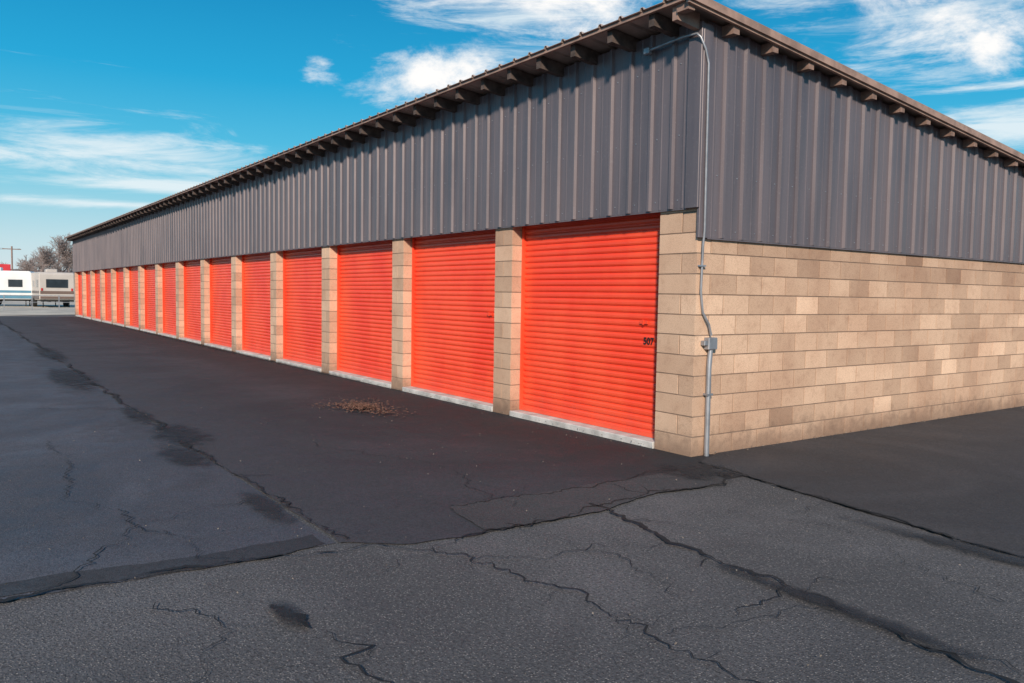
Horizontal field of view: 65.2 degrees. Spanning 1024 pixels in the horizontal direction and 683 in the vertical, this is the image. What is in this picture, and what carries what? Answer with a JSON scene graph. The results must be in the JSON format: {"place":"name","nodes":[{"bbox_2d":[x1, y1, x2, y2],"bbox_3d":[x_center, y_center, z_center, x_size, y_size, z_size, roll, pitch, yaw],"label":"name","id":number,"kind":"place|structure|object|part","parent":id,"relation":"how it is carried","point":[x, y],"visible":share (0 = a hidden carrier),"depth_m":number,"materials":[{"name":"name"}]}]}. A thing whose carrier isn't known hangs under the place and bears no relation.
{"place":"outdoors","nodes":[
{"label":"outdoors","id":0,"kind":"place"},
{"bbox_2d":[79,314,654,437],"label":"door bottom bars","id":1,"kind":"object","parent":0,"point":[618,428],"depth_m":11.51,"materials":[{"name":"metal"}]},
{"bbox_2d":[0,300,1023,682],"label":"asphalt pavement","id":2,"kind":"structure","parent":0,"point":[98,486],"depth_m":7.34,"materials":[{"name":"black asphalt"}]},
{"bbox_2d":[0,264,10,270],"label":"shop sign","id":3,"kind":"object","parent":2,"relation":"on","point":[6,267],"visible":0.34,"depth_m":89.85,"materials":[{"name":"red plastic"}]},
{"bbox_2d":[2,246,20,270],"bbox_3d":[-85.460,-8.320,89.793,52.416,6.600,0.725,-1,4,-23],"label":"utility pole","id":4,"kind":"object","parent":2,"relation":"on","point":[12,249],"visible":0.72,"depth_m":99.39,"materials":[{"name":"brown wood"}]},
{"bbox_2d":[0,267,38,305],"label":"travel trailer","id":5,"kind":"object","parent":2,"relation":"on","point":[15,282],"visible":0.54,"depth_m":64.66,"materials":[{"name":"white metal"}]},
{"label":"windows","id":6,"kind":"part","parent":5,"relation":"part of","materials":[{"name":"black glass"}]},
{"bbox_2d":[3,295,74,309],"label":"pipe fence","id":7,"kind":"object","parent":2,"relation":"on","point":[59,302],"visible":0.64,"depth_m":54.28,"materials":[{"name":"metal"}]},
{"bbox_2d":[31,269,74,306],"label":"travel trailer","id":8,"kind":"object","parent":2,"relation":"on","point":[50,282],"visible":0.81,"depth_m":62.96,"materials":[{"name":"white metal"}]},
{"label":"windows","id":9,"kind":"part","parent":8,"relation":"part of","materials":[{"name":"black glass"}]},
{"bbox_2d":[78,226,525,409],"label":"door guides","id":10,"kind":"object","parent":2,"relation":"on","point":[522,337],"depth_m":15.43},
{"bbox_2d":[79,271,82,313],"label":"roll up door","id":11,"kind":"structure","parent":10,"relation":"attached to","point":[80,286],"depth_m":44.52,"materials":[{"name":"orange paint"}]},
{"bbox_2d":[87,271,90,315],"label":"roll up door","id":12,"kind":"structure","parent":10,"relation":"attached to","point":[89,295],"depth_m":41.96,"materials":[{"name":"orange paint"}]},
{"bbox_2d":[96,269,100,317],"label":"roll up door","id":13,"kind":"structure","parent":10,"relation":"attached to","point":[98,313],"depth_m":39.50,"materials":[{"name":"orange paint"}]},
{"bbox_2d":[106,268,111,320],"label":"roll up door","id":14,"kind":"structure","parent":10,"relation":"attached to","point":[108,293],"depth_m":37.00,"materials":[{"name":"orange paint"}]},
{"bbox_2d":[117,267,123,322],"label":"roll up door","id":15,"kind":"structure","parent":10,"relation":"attached to","point":[120,288],"depth_m":34.46,"materials":[{"name":"orange paint"}]},
{"bbox_2d":[130,266,138,325],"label":"roll up door","id":16,"kind":"structure","parent":10,"relation":"attached to","point":[134,294],"depth_m":31.99,"materials":[{"name":"orange paint"}]},
{"bbox_2d":[146,264,155,329],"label":"roll up door","id":17,"kind":"structure","parent":10,"relation":"attached to","point":[150,301],"depth_m":29.50,"materials":[{"name":"orange paint"}]},
{"bbox_2d":[163,262,175,333],"bbox_3d":[-11.324,-1.524,26.686,0.018,2.599,2.620,-2,4,-35],"label":"roll up door","id":18,"kind":"structure","parent":10,"relation":"attached to","point":[169,271],"depth_m":26.97,"materials":[{"name":"orange paint"}]},
{"bbox_2d":[185,259,200,338],"bbox_3d":[-9.574,-1.352,24.231,0.018,2.599,2.620,-2,4,-35],"label":"roll up door","id":19,"kind":"structure","parent":10,"relation":"attached to","point":[193,298],"depth_m":24.49,"materials":[{"name":"orange paint"}]},
{"bbox_2d":[211,255,231,345],"bbox_3d":[-7.827,-1.180,21.773,0.018,2.599,2.620,-2,4,-35],"label":"roll up door","id":20,"kind":"structure","parent":10,"relation":"attached to","point":[221,326],"depth_m":21.99,"materials":[{"name":"orange paint"}]},
{"bbox_2d":[244,251,270,352],"bbox_3d":[-6.079,-1.008,19.316,0.018,2.599,2.620,-2,4,-35],"label":"roll up door","id":21,"kind":"structure","parent":10,"relation":"attached to","point":[257,298],"depth_m":19.48,"materials":[{"name":"orange paint"}]},
{"bbox_2d":[285,246,321,363],"bbox_3d":[-4.335,-0.836,16.857,0.018,2.599,2.620,-2,4,-35],"label":"roll up door","id":22,"kind":"structure","parent":10,"relation":"attached to","point":[303,303],"depth_m":16.96,"materials":[{"name":"orange paint"}]},
{"bbox_2d":[339,239,392,378],"bbox_3d":[-2.588,-0.664,14.400,0.018,2.599,2.620,-2,4,-35],"label":"roll up door","id":23,"kind":"structure","parent":10,"relation":"attached to","point":[365,314],"depth_m":14.45,"materials":[{"name":"orange paint"}]},
{"bbox_2d":[414,228,495,399],"bbox_3d":[-0.842,-0.492,11.941,0.018,2.599,2.620,-2,4,-35],"label":"roll up door","id":24,"kind":"structure","parent":10,"relation":"attached to","point":[454,292],"depth_m":11.93,"materials":[{"name":"orange paint"}]},
{"bbox_2d":[321,304,647,324],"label":"door latches","id":25,"kind":"object","parent":10,"relation":"attached to","point":[642,322],"depth_m":8.74,"materials":[{"name":"orange paint"}]},
{"bbox_2d":[523,210,660,433],"bbox_3d":[0.904,-0.320,9.483,0.018,2.599,2.620,-2,4,-35],"label":"roll up door","id":26,"kind":"structure","parent":10,"relation":"attached to","point":[591,293],"depth_m":9.39,"materials":[{"name":"orange paint"}]},
{"bbox_2d":[643,337,653,344],"bbox_3d":[1.479,-0.003,8.659,0.002,0.080,0.159,-2,4,-35],"label":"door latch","id":27,"kind":"object","parent":26,"relation":"attached to","point":[647,340],"visible":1,"depth_m":8.66,"materials":[{"name":"black metal"}]},
{"bbox_2d":[316,398,412,416],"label":"leaf litter","id":28,"kind":"object","parent":2,"relation":"on","point":[359,405],"visible":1,"depth_m":10.84,"materials":[{"name":"brown plant"}]},
{"bbox_2d":[76,315,654,447],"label":"door thresholds","id":29,"kind":"object","parent":2,"relation":"on","point":[635,439],"depth_m":11.41,"materials":[{"name":"grey concrete"}]},
{"bbox_2d":[704,350,712,455],"bbox_3d":[1.970,0.583,8.016,0.069,1.152,0.052,-2,4,-35],"label":"thick conduit","id":30,"kind":"object","parent":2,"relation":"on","point":[707,401],"visible":0.93,"depth_m":7.99,"materials":[{"name":"grey metal"}]},
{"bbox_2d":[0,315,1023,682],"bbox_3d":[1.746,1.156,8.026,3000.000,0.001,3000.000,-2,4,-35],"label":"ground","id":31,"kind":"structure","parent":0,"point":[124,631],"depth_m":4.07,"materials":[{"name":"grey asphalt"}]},
{"bbox_2d":[1,232,72,272],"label":"bare trees","id":32,"kind":"object","parent":31,"relation":"on","point":[44,257],"visible":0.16,"depth_m":120.50,"materials":[{"name":"brown plant"}]},
{"bbox_2d":[74,208,1023,456],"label":"cmu blocks","id":33,"kind":"structure","parent":31,"relation":"on","point":[998,313],"depth_m":9.64,"materials":[{"name":"beige concrete"}]},
{"bbox_2d":[75,211,1023,442],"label":"mortar","id":34,"kind":"object","parent":33,"relation":"attached to","point":[722,314],"visible":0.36,"depth_m":9.37,"materials":[{"name":"beige concrete"}]},
{"bbox_2d":[77,208,1023,271],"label":"base flashing","id":35,"kind":"object","parent":33,"relation":"on","point":[617,216],"visible":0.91,"depth_m":10.00,"materials":[{"name":"grey metal"}]},
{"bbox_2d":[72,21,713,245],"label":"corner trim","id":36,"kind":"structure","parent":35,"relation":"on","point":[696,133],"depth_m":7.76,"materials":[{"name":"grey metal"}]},
{"bbox_2d":[73,26,688,271],"bbox_3d":[-11.463,-3.514,26.402,0.030,1.790,45.720,-2,4,-35],"label":"front siding","id":37,"kind":"object","parent":36,"relation":"attached to","point":[577,130],"visible":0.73,"depth_m":10.95,"materials":[{"name":"grey metal"}]},
{"bbox_2d":[280,63,1008,256],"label":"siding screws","id":38,"kind":"object","parent":37,"relation":"attached to","point":[634,205],"visible":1,"depth_m":9.90,"materials":[{"name":"grey metal"}]},
{"bbox_2d":[644,47,651,55],"bbox_3d":[1.392,-2.973,8.198,0.060,0.070,0.080,-2,4,-35],"label":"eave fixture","id":39,"kind":"object","parent":37,"relation":"attached to","point":[647,51],"visible":1,"depth_m":8.17,"materials":[{"name":"grey metal"}]},
{"bbox_2d":[650,32,711,335],"bbox_3d":[1.636,-1.526,7.962,0.286,2.925,0.737,-5,7,-60],"label":"thin conduit","id":40,"kind":"object","parent":36,"relation":"attached to","point":[706,157],"visible":1,"depth_m":7.78,"materials":[{"name":"grey metal"}]},
{"bbox_2d":[708,21,1023,262],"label":"side siding","id":41,"kind":"object","parent":35,"relation":"on","point":[781,123],"visible":0.88,"depth_m":9.10,"materials":[{"name":"grey metal"}]},
{"bbox_2d":[672,0,1023,163],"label":"rake board","id":42,"kind":"object","parent":41,"relation":"attached to","point":[690,20],"visible":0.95,"depth_m":8.23,"materials":[{"name":"brown wood"}]},
{"bbox_2d":[693,0,1023,159],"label":"rake flashing","id":43,"kind":"object","parent":42,"relation":"attached to","point":[768,32],"visible":1,"depth_m":8.75,"materials":[{"name":"metal"}]},
{"bbox_2d":[677,1,1023,175],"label":"rake outlookers","id":44,"kind":"object","parent":41,"relation":"attached to","point":[731,31],"visible":1,"depth_m":8.91,"materials":[{"name":"brown wood"}]},
{"bbox_2d":[698,265,712,395],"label":"conduit straps","id":45,"kind":"object","parent":33,"relation":"attached to","point":[705,394],"visible":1,"depth_m":7.97,"materials":[{"name":"grey metal"}]},
{"bbox_2d":[701,337,717,349],"bbox_3d":[1.963,0.020,7.971,0.180,0.120,0.068,-2,4,-35],"label":"junction box","id":46,"kind":"object","parent":33,"relation":"attached to","point":[708,343],"visible":1,"depth_m":7.95,"materials":[{"name":"grey metal"}]},
{"bbox_2d":[0,0,1023,270],"label":"sky","id":47,"kind":"structure","parent":0,"point":[109,109],"materials":[{"name":"blue"}]},
{"bbox_3d":[-6.632,-3.460,29.796,11.688,1.910,45.747,-2,4,-35],"label":"framing","id":48,"kind":"object","parent":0,"visible":0},
{"bbox_2d":[67,12,681,240],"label":"rafters","id":49,"kind":"object","parent":48,"relation":"on","point":[663,24],"visible":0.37,"depth_m":12.21,"materials":[{"name":"brown wood"}]},
{"bbox_2d":[64,0,1023,237],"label":"roof sheets","id":50,"kind":"object","parent":49,"relation":"on","point":[640,29],"visible":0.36,"depth_m":9.51,"materials":[{"name":"metal"}]},
{"bbox_2d":[65,0,685,238],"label":"eave strip","id":51,"kind":"object","parent":50,"relation":"attached to","point":[621,23],"visible":1,"depth_m":10.31,"materials":[{"name":"metal"}]}
]}

